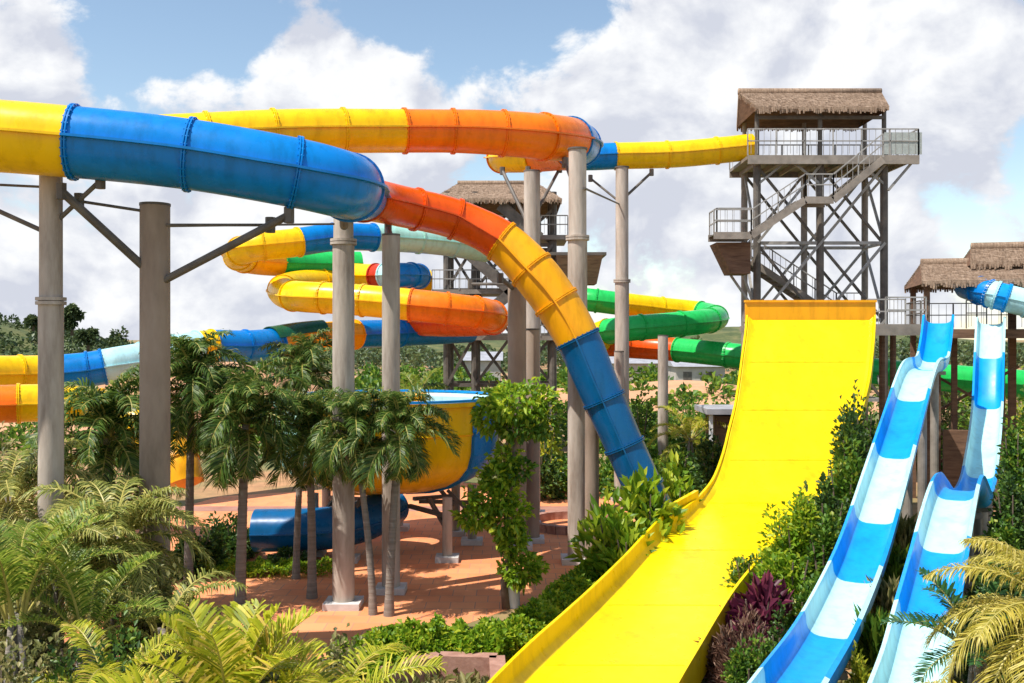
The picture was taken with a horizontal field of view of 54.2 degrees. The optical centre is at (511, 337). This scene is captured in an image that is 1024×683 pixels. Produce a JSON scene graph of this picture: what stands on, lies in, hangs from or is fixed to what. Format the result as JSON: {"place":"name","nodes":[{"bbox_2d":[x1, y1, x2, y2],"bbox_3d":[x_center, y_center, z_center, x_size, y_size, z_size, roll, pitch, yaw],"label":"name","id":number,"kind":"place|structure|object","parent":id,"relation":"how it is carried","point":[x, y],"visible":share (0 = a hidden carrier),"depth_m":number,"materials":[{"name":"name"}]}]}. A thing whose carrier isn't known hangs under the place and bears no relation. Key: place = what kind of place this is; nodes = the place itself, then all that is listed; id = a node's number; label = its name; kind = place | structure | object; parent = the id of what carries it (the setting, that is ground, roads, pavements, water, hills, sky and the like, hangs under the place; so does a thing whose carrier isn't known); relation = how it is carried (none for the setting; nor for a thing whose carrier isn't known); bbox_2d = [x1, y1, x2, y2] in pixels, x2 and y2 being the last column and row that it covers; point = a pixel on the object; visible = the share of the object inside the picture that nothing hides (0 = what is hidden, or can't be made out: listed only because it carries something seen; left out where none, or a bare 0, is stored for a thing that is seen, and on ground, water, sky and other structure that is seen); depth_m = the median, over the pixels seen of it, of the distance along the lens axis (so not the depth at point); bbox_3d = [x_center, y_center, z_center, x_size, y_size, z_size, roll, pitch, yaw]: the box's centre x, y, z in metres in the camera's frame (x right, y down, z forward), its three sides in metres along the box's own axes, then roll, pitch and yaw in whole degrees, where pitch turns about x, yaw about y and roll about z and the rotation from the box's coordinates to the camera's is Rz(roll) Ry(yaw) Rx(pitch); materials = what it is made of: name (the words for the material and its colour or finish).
{"place":"outdoors","nodes":[
{"label":"outdoors","id":0,"kind":"place"},
{"bbox_2d":[0,320,111,355],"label":"hill","id":1,"kind":"structure","parent":0,"point":[16,331],"depth_m":217.69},
{"bbox_2d":[64,303,86,335],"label":"tree","id":2,"kind":"object","parent":1,"relation":"on","point":[73,313],"visible":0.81,"depth_m":213.99,"materials":[{"name":"green plant"}]},
{"bbox_2d":[0,312,289,366],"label":"scrub","id":3,"kind":"object","parent":1,"relation":"on","point":[110,341],"visible":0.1,"depth_m":223.05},
{"bbox_2d":[0,319,476,386],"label":"long tube slide","id":4,"kind":"object","parent":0,"point":[98,367],"visible":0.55,"depth_m":40.81,"materials":[{"name":"plastic"}]},
{"bbox_2d":[266,269,507,336],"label":"coiled tube slide","id":5,"kind":"object","parent":4,"relation":"attached to","point":[427,311],"visible":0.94,"depth_m":41.63,"materials":[{"name":"plastic"}]},
{"bbox_2d":[221,222,488,275],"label":"coiled tube slide","id":6,"kind":"object","parent":5,"relation":"attached to","point":[279,252],"visible":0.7,"depth_m":45.37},
{"bbox_2d":[354,262,431,289],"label":"coiled tube slide","id":7,"kind":"object","parent":5,"relation":"attached to","point":[415,275],"visible":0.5,"depth_m":47.72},
{"bbox_2d":[64,483,634,661],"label":"paving","id":8,"kind":"structure","parent":0,"point":[467,587],"depth_m":26.68,"materials":[{"name":"ceramic"}]},
{"bbox_2d":[23,367,178,626],"bbox_3d":[-9.072,3.558,22.359,3.348,5.894,3.678,0,0,0],"label":"palm tree","id":9,"kind":"object","parent":8,"relation":"on","point":[109,418],"visible":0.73,"depth_m":21.92,"materials":[{"name":"green plant"}]},
{"bbox_2d":[0,383,203,490],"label":"long tube slide","id":10,"kind":"object","parent":8,"relation":"on","point":[18,403],"visible":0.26,"depth_m":31.23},
{"bbox_2d":[122,328,265,604],"bbox_3d":[-7.876,3.134,24.659,3.233,6.739,3.266,0,0,-43],"label":"palm tree","id":11,"kind":"object","parent":8,"relation":"on","point":[188,363],"visible":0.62,"depth_m":24.06,"materials":[{"name":"green plant"}]},
{"bbox_2d":[183,356,312,608],"bbox_3d":[-6.424,3.471,24.055,3.034,6.068,3.407,0,0,0],"label":"palm tree","id":12,"kind":"object","parent":8,"relation":"on","point":[245,402],"visible":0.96,"depth_m":23.55,"materials":[{"name":"green plant"}]},
{"bbox_2d":[258,326,331,579],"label":"palm tree","id":13,"kind":"object","parent":8,"relation":"on","point":[303,355],"visible":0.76,"depth_m":26.80,"materials":[{"name":"green plant"}]},
{"bbox_2d":[255,388,362,598],"bbox_3d":[-5.099,3.885,24.902,2.709,5.239,2.787,0,0,0],"label":"palm tree","id":14,"kind":"object","parent":8,"relation":"on","point":[311,418],"visible":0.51,"depth_m":24.74,"materials":[{"name":"green plant"}]},
{"bbox_2d":[322,218,363,610],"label":"support column","id":15,"kind":"structure","parent":8,"relation":"on","point":[343,242],"depth_m":23.97,"materials":[{"name":"concrete"}]},
{"bbox_2d":[302,386,401,615],"bbox_3d":[-3.628,3.826,23.605,2.356,5.358,2.714,0,0,27],"label":"palm tree","id":16,"kind":"object","parent":8,"relation":"on","point":[351,405],"visible":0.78,"depth_m":23.13,"materials":[{"name":"green plant"}]},
{"bbox_2d":[249,389,500,563],"bbox_3d":[-3.897,4.147,31.400,7.300,4.705,6.912,0,0,0],"label":"bowl slide","id":17,"kind":"object","parent":8,"relation":"on","point":[271,530],"visible":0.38,"depth_m":29.09,"materials":[{"name":"plastic"}]},
{"bbox_2d":[376,224,406,594],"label":"support column","id":18,"kind":"structure","parent":8,"relation":"on","point":[390,310],"depth_m":25.41,"materials":[{"name":"metal"}]},
{"bbox_2d":[176,506,622,510],"bbox_3d":[-3.550,6.492,38.050,18.900,0.001,1.100,0,0,0],"label":"path band","id":19,"kind":"object","parent":8,"relation":"on","point":[253,508],"depth_m":38.08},
{"bbox_2d":[341,380,463,616],"bbox_3d":[-2.520,3.755,23.428,2.882,5.500,2.747,0,0,0],"label":"palm tree","id":20,"kind":"object","parent":8,"relation":"on","point":[410,423],"visible":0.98,"depth_m":23.09,"materials":[{"name":"green plant"}]},
{"bbox_2d":[468,273,532,550],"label":"support column","id":21,"kind":"structure","parent":8,"relation":"on","point":[516,336],"depth_m":30.75,"materials":[{"name":"metal"}]},
{"bbox_2d":[448,376,566,609],"bbox_3d":[-0.080,3.703,23.987,2.478,5.611,2.096,0,0,-34],"label":"topiary tree","id":22,"kind":"object","parent":8,"relation":"on","point":[509,534],"visible":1,"depth_m":23.78,"materials":[{"name":"green plant"}]},
{"bbox_2d":[500,166,561,511],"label":"support column","id":23,"kind":"structure","parent":8,"relation":"on","point":[530,212],"depth_m":36.26,"materials":[{"name":"metal"}]},
{"bbox_2d":[526,328,544,543],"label":"support column","id":24,"kind":"structure","parent":8,"relation":"on","point":[533,370],"depth_m":31.70,"materials":[{"name":"metal"}]},
{"bbox_2d":[540,510,607,534],"bbox_3d":[2.142,6.360,34.500,3.248,0.280,3.248,0,0,0],"label":"kerb ring","id":25,"kind":"object","parent":8,"relation":"on","point":[546,528],"visible":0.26,"depth_m":33.41,"materials":[{"name":"concrete"}]},
{"bbox_2d":[561,146,588,564],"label":"support column","id":26,"kind":"structure","parent":8,"relation":"on","point":[574,165],"depth_m":28.76,"materials":[{"name":"concrete"}]},
{"bbox_2d":[158,107,754,173],"bbox_3d":[-1.741,-6.514,33.557,10.570,5.411,34.854,0,0,38],"label":"tube slide","id":27,"kind":"object","parent":26,"relation":"on","point":[514,142],"visible":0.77,"depth_m":28.55,"materials":[{"name":"plastic"}]},
{"bbox_2d":[585,410,598,558],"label":"support column","id":28,"kind":"structure","parent":8,"relation":"on","point":[591,462],"depth_m":28.14,"materials":[{"name":"metal"}]},
{"bbox_2d":[463,352,502,380],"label":"building","id":29,"kind":"structure","parent":0,"point":[485,359],"depth_m":140.00,"materials":[{"name":"paint"}]},
{"bbox_2d":[0,340,1023,682],"bbox_3d":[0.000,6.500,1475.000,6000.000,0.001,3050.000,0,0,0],"label":"ground","id":30,"kind":"structure","parent":0,"point":[202,492],"depth_m":43.77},
{"bbox_2d":[0,626,72,682],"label":"shrub","id":31,"kind":"object","parent":30,"relation":"on","point":[6,670],"visible":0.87,"depth_m":12.57,"materials":[{"name":"green plant"}]},
{"bbox_2d":[0,537,77,679],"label":"shrub","id":32,"kind":"object","parent":30,"relation":"on","point":[42,629],"visible":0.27,"depth_m":15.07,"materials":[{"name":"green plant"}]},
{"bbox_2d":[0,175,105,672],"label":"support column","id":33,"kind":"structure","parent":30,"relation":"on","point":[50,301],"depth_m":18.72,"materials":[{"name":"concrete"}]},
{"bbox_2d":[0,438,109,615],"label":"feather palm","id":34,"kind":"object","parent":30,"relation":"on","point":[12,485],"visible":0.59,"depth_m":19.43,"materials":[{"name":"green plant"}]},
{"bbox_2d":[0,497,122,682],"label":"feather palm","id":35,"kind":"object","parent":30,"relation":"on","point":[13,580],"visible":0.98,"depth_m":14.44,"materials":[{"name":"green plant"}]},
{"bbox_2d":[0,494,149,660],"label":"feather palm","id":36,"kind":"object","parent":30,"relation":"on","point":[123,545],"visible":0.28,"depth_m":16.95,"materials":[{"name":"green plant"}]},
{"bbox_2d":[0,537,201,681],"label":"feather palm","id":37,"kind":"object","parent":30,"relation":"on","point":[106,593],"visible":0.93,"depth_m":14.97,"materials":[{"name":"green plant"}]},
{"bbox_2d":[31,627,180,682],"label":"shrub","id":38,"kind":"object","parent":30,"relation":"on","point":[60,669],"visible":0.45,"depth_m":12.68,"materials":[{"name":"green plant"}]},
{"bbox_2d":[28,619,195,682],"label":"feather palm","id":39,"kind":"object","parent":30,"relation":"on","point":[109,666],"visible":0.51,"depth_m":12.76,"materials":[{"name":"green plant"}]},
{"bbox_2d":[18,473,215,662],"bbox_3d":[-7.244,4.558,18.335,3.683,3.897,3.534,0,0,0],"label":"feather palm","id":40,"kind":"object","parent":30,"relation":"on","point":[134,521],"visible":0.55,"depth_m":18.07,"materials":[{"name":"green plant"}]},
{"bbox_2d":[113,543,194,682],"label":"shrub","id":41,"kind":"object","parent":30,"relation":"on","point":[144,626],"visible":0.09,"depth_m":17.62,"materials":[{"name":"green plant"}]},
{"bbox_2d":[60,567,249,682],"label":"feather palm","id":42,"kind":"object","parent":30,"relation":"on","point":[126,595],"visible":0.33,"depth_m":16.51,"materials":[{"name":"green plant"}]},
{"bbox_2d":[56,182,293,594],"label":"support column","id":43,"kind":"structure","parent":30,"relation":"on","point":[151,261],"depth_m":19.34,"materials":[{"name":"metal"}]},
{"bbox_2d":[0,100,673,510],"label":"tube slide","id":44,"kind":"object","parent":43,"relation":"on","point":[72,142],"visible":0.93,"depth_m":18.53,"materials":[{"name":"plastic"}]},
{"bbox_2d":[171,524,229,578],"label":"shrub","id":45,"kind":"object","parent":30,"relation":"on","point":[219,555],"visible":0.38,"depth_m":27.52,"materials":[{"name":"green plant"}]},
{"bbox_2d":[96,597,320,682],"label":"feather palm","id":46,"kind":"object","parent":30,"relation":"on","point":[226,652],"visible":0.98,"depth_m":11.41,"materials":[{"name":"green plant"}]},
{"bbox_2d":[198,510,258,561],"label":"shrub","id":47,"kind":"object","parent":30,"relation":"on","point":[228,532],"visible":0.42,"depth_m":29.31,"materials":[{"name":"green plant"}]},
{"bbox_2d":[196,555,331,577],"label":"hedge","id":48,"kind":"object","parent":30,"relation":"on","point":[259,564],"visible":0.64,"depth_m":27.24,"materials":[{"name":"green plant"}]},
{"bbox_2d":[229,628,447,682],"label":"feather palm","id":49,"kind":"object","parent":30,"relation":"on","point":[325,676],"visible":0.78,"depth_m":12.00,"materials":[{"name":"green plant"}]},
{"bbox_2d":[312,622,368,682],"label":"shrub","id":50,"kind":"object","parent":30,"relation":"on","point":[335,654],"visible":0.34,"depth_m":15.18,"materials":[{"name":"green plant"}]},
{"bbox_2d":[324,612,506,681],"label":"hedge","id":51,"kind":"object","parent":30,"relation":"on","point":[435,634],"visible":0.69,"depth_m":19.50,"materials":[{"name":"green plant"}]},
{"bbox_2d":[379,651,505,682],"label":"planter wall","id":52,"kind":"structure","parent":30,"relation":"on","point":[490,665],"depth_m":18.99,"materials":[{"name":"concrete"}]},
{"bbox_2d":[0,551,985,682],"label":"ground cover","id":53,"kind":"object","parent":30,"relation":"on","point":[461,677],"visible":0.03,"depth_m":18.77,"materials":[{"name":"green plant"}]},
{"bbox_2d":[0,331,1023,371],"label":"woods","id":54,"kind":"object","parent":30,"relation":"on","point":[419,356],"visible":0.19,"depth_m":204.27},
{"bbox_2d":[0,393,1023,474],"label":"scrub","id":55,"kind":"object","parent":30,"relation":"on","point":[20,431],"visible":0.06,"depth_m":60.23,"materials":[{"name":"green plant"}]},
{"bbox_2d":[473,565,600,661],"bbox_3d":[1.204,6.148,23.447,1.548,0.956,8.312,0,0,24],"label":"hedge","id":56,"kind":"object","parent":30,"relation":"on","point":[523,624],"visible":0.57,"depth_m":21.55,"materials":[{"name":"green plant"}]},
{"bbox_2d":[540,443,565,500],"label":"shrub","id":57,"kind":"object","parent":30,"relation":"on","point":[546,482],"visible":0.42,"depth_m":39.79,"materials":[{"name":"green plant"}]},
{"bbox_2d":[565,484,646,581],"bbox_3d":[2.491,5.355,25.552,2.385,3.239,2.498,0,0,0],"label":"shrub","id":58,"kind":"object","parent":30,"relation":"on","point":[604,531],"visible":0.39,"depth_m":25.47,"materials":[{"name":"green plant"}]},
{"bbox_2d":[588,166,653,403],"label":"support column","id":59,"kind":"structure","parent":30,"relation":"on","point":[622,281],"depth_m":43.35,"materials":[{"name":"metal"}]},
{"bbox_2d":[545,438,703,499],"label":"scrub","id":60,"kind":"object","parent":30,"relation":"on","point":[606,473],"visible":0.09,"depth_m":41.54,"materials":[{"name":"green plant"}]},
{"bbox_2d":[597,516,658,578],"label":"shrub","id":61,"kind":"object","parent":30,"relation":"on","point":[626,540],"visible":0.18,"depth_m":24.78,"materials":[{"name":"green plant"}]},
{"bbox_2d":[248,361,1022,410],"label":"scrub","id":62,"kind":"object","parent":30,"relation":"on","point":[363,379],"visible":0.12,"depth_m":111.08,"materials":[{"name":"green plant"}]},
{"bbox_2d":[630,382,657,446],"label":"shrub","id":63,"kind":"object","parent":30,"relation":"on","point":[640,423],"visible":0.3,"depth_m":52.02,"materials":[{"name":"green plant"}]},
{"bbox_2d":[614,461,695,541],"bbox_3d":[3.685,5.123,26.486,2.482,3.763,2.756,0,0,31],"label":"shrub","id":64,"kind":"object","parent":30,"relation":"on","point":[650,496],"visible":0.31,"depth_m":26.32,"materials":[{"name":"green plant"}]},
{"bbox_2d":[658,335,667,462],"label":"support column","id":65,"kind":"structure","parent":30,"relation":"on","point":[662,380],"depth_m":43.81,"materials":[{"name":"metal"}]},
{"bbox_2d":[487,300,876,682],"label":"racing slide","id":66,"kind":"object","parent":30,"relation":"on","point":[634,613],"visible":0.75,"depth_m":27.68,"materials":[{"name":"yellow plastic"}]},
{"bbox_2d":[661,448,703,501],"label":"shrub","id":67,"kind":"object","parent":30,"relation":"on","point":[677,488],"visible":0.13,"depth_m":28.90,"materials":[{"name":"green plant"}]},
{"bbox_2d":[647,405,728,467],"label":"feather palm","id":68,"kind":"object","parent":30,"relation":"on","point":[692,425],"visible":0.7,"depth_m":41.89,"materials":[{"name":"green plant"}]},
{"bbox_2d":[668,361,724,380],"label":"building","id":69,"kind":"structure","parent":30,"relation":"on","point":[684,371],"depth_m":130.00,"materials":[{"name":"paint"}]},
{"bbox_2d":[691,428,723,493],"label":"shrub","id":70,"kind":"object","parent":30,"relation":"on","point":[709,459],"visible":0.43,"depth_m":37.83,"materials":[{"name":"green plant"}]},
{"bbox_2d":[694,405,733,446],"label":"service hut","id":71,"kind":"object","parent":30,"relation":"on","point":[715,414],"visible":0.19,"depth_m":41.00,"materials":[{"name":"white concrete"}]},
{"bbox_2d":[692,603,770,682],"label":"ornamental plant","id":72,"kind":"object","parent":30,"relation":"on","point":[718,655],"visible":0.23,"depth_m":18.35,"materials":[{"name":"purple plant"}]},
{"bbox_2d":[719,553,768,588],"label":"shrub","id":73,"kind":"object","parent":30,"relation":"on","point":[741,569],"visible":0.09,"depth_m":22.63,"materials":[{"name":"green plant"}]},
{"bbox_2d":[720,633,777,682],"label":"shrub","id":74,"kind":"object","parent":30,"relation":"on","point":[738,671],"visible":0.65,"depth_m":16.39,"materials":[{"name":"green plant"}]},
{"bbox_2d":[718,570,795,648],"bbox_3d":[4.759,5.700,19.776,2.171,2.264,1.891,0,0,0],"label":"ornamental plant","id":75,"kind":"object","parent":30,"relation":"on","point":[763,596],"visible":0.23,"depth_m":19.64,"materials":[{"name":"purple plant"}]},
{"bbox_2d":[763,599,789,652],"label":"shrub","id":76,"kind":"object","parent":30,"relation":"on","point":[775,636],"visible":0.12,"depth_m":17.65,"materials":[{"name":"green plant"}]},
{"bbox_2d":[748,545,808,616],"bbox_3d":[5.943,5.537,21.637,1.502,2.227,1.673,0,0,-43],"label":"shrub","id":77,"kind":"object","parent":30,"relation":"on","point":[785,563],"visible":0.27,"depth_m":21.46,"materials":[{"name":"green plant"}]},
{"bbox_2d":[756,487,836,576],"bbox_3d":[6.602,5.072,23.556,1.833,3.192,2.141,0,0,-34],"label":"shrub","id":78,"kind":"object","parent":30,"relation":"on","point":[793,537],"visible":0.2,"depth_m":23.39,"materials":[{"name":"green plant"}]},
{"bbox_2d":[782,573,818,633],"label":"shrub","id":79,"kind":"object","parent":30,"relation":"on","point":[798,606],"visible":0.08,"depth_m":19.27,"materials":[{"name":"green plant"}]},
{"bbox_2d":[708,88,921,436],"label":"slide tower","id":80,"kind":"structure","parent":30,"relation":"on","point":[803,110],"depth_m":43.90,"materials":[{"name":"metal"}]},
{"bbox_2d":[587,288,1023,397],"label":"long tube slide","id":81,"kind":"object","parent":80,"relation":"attached to","point":[651,318],"visible":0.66,"depth_m":48.49,"materials":[{"name":"plastic"}]},
{"bbox_2d":[790,472,849,538],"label":"shrub","id":82,"kind":"object","parent":30,"relation":"on","point":[820,503],"visible":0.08,"depth_m":24.73,"materials":[{"name":"green plant"}]},
{"bbox_2d":[801,502,841,593],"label":"shrub","id":83,"kind":"object","parent":30,"relation":"on","point":[824,541],"visible":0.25,"depth_m":22.35,"materials":[{"name":"green plant"}]},
{"bbox_2d":[740,297,926,421],"bbox_3d":[11.601,2.517,36.365,6.194,7.967,1.970,0,0,0],"label":"footbridge","id":84,"kind":"object","parent":30,"relation":"on","point":[891,330],"visible":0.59,"depth_m":36.30,"materials":[{"name":"brown paint"}]},
{"bbox_2d":[814,426,865,523],"bbox_3d":[8.768,4.520,26.372,2.111,4.404,1.880,0,0,0],"label":"shrub","id":85,"kind":"object","parent":30,"relation":"on","point":[851,474],"visible":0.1,"depth_m":26.10,"materials":[{"name":"green plant"}]},
{"bbox_2d":[826,395,871,484],"bbox_3d":[9.639,4.144,28.034,1.848,5.094,1.871,0,0,32],"label":"shrub","id":86,"kind":"object","parent":30,"relation":"on","point":[850,420],"visible":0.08,"depth_m":27.94,"materials":[{"name":"green plant"}]},
{"bbox_2d":[747,314,953,682],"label":"open flume slide","id":87,"kind":"object","parent":30,"relation":"on","point":[816,642],"visible":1,"depth_m":20.98,"materials":[{"name":"blue plastic"}]},
{"bbox_2d":[845,640,872,682],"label":"shrub","id":88,"kind":"object","parent":30,"relation":"on","point":[862,674],"visible":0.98,"depth_m":15.39,"materials":[{"name":"green plant"}]},
{"bbox_2d":[850,379,879,451],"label":"shrub","id":89,"kind":"object","parent":30,"relation":"on","point":[869,425],"visible":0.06,"depth_m":29.46,"materials":[{"name":"green plant"}]},
{"bbox_2d":[847,602,890,678],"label":"reed plant","id":90,"kind":"object","parent":30,"relation":"on","point":[870,640],"visible":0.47,"depth_m":16.79,"materials":[{"name":"green plant"}]},
{"bbox_2d":[863,572,899,617],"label":"reed plant","id":91,"kind":"object","parent":30,"relation":"on","point":[885,595],"visible":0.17,"depth_m":18.37,"materials":[{"name":"green plant"}]},
{"bbox_2d":[883,543,908,583],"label":"reed plant","id":92,"kind":"object","parent":30,"relation":"on","point":[896,561],"visible":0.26,"depth_m":20.42,"materials":[{"name":"green plant"}]},
{"bbox_2d":[894,512,917,550],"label":"reed plant","id":93,"kind":"object","parent":30,"relation":"on","point":[904,533],"visible":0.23,"depth_m":22.39,"materials":[{"name":"green plant"}]},
{"bbox_2d":[867,317,1005,682],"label":"open flume slide","id":94,"kind":"object","parent":30,"relation":"on","point":[949,516],"visible":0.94,"depth_m":20.35,"materials":[{"name":"blue plastic"}]},
{"bbox_2d":[880,567,1023,682],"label":"feather palm","id":95,"kind":"object","parent":30,"relation":"on","point":[974,663],"visible":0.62,"depth_m":13.16,"materials":[{"name":"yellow plant"}]},
{"bbox_2d":[904,242,1023,510],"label":"launch pavilion","id":96,"kind":"structure","parent":30,"relation":"on","point":[1000,261],"depth_m":38.09,"materials":[{"name":"metal"}]},
{"bbox_2d":[954,276,1023,317],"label":"start tube","id":97,"kind":"object","parent":96,"relation":"attached to","point":[1000,296],"visible":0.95,"depth_m":36.34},
{"bbox_2d":[919,536,1023,682],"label":"feather palm","id":98,"kind":"object","parent":30,"relation":"on","point":[1016,604],"visible":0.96,"depth_m":12.52,"materials":[{"name":"yellow plant"}]},
{"bbox_2d":[958,553,1023,682],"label":"shrub","id":99,"kind":"object","parent":30,"relation":"on","point":[975,588],"visible":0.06,"depth_m":17.38,"materials":[{"name":"green plant"}]},
{"bbox_2d":[974,505,1022,615],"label":"shrub","id":100,"kind":"object","parent":30,"relation":"on","point":[1005,534],"visible":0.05,"depth_m":20.34,"materials":[{"name":"green plant"}]},
{"bbox_2d":[984,460,1023,579],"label":"shrub","id":101,"kind":"object","parent":30,"relation":"on","point":[1008,497],"visible":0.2,"depth_m":23.91,"materials":[{"name":"green plant"}]},
{"bbox_2d":[987,384,1023,535],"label":"shrub","id":102,"kind":"object","parent":30,"relation":"on","point":[1012,454],"visible":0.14,"depth_m":27.42,"materials":[{"name":"green plant"}]},
{"bbox_2d":[0,0,1023,339],"label":"sky","id":103,"kind":"structure","parent":0,"point":[952,71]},
{"bbox_2d":[431,181,606,434],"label":"slide tower","id":104,"kind":"structure","parent":0,"point":[496,197],"depth_m":55.80,"materials":[{"name":"metal"}]},
{"bbox_2d":[541,380,945,416],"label":"terrain","id":105,"kind":"structure","parent":0,"point":[696,385],"depth_m":90.60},
{"bbox_2d":[541,327,1023,344],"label":"hill","id":106,"kind":"structure","parent":0,"point":[729,334],"depth_m":557.56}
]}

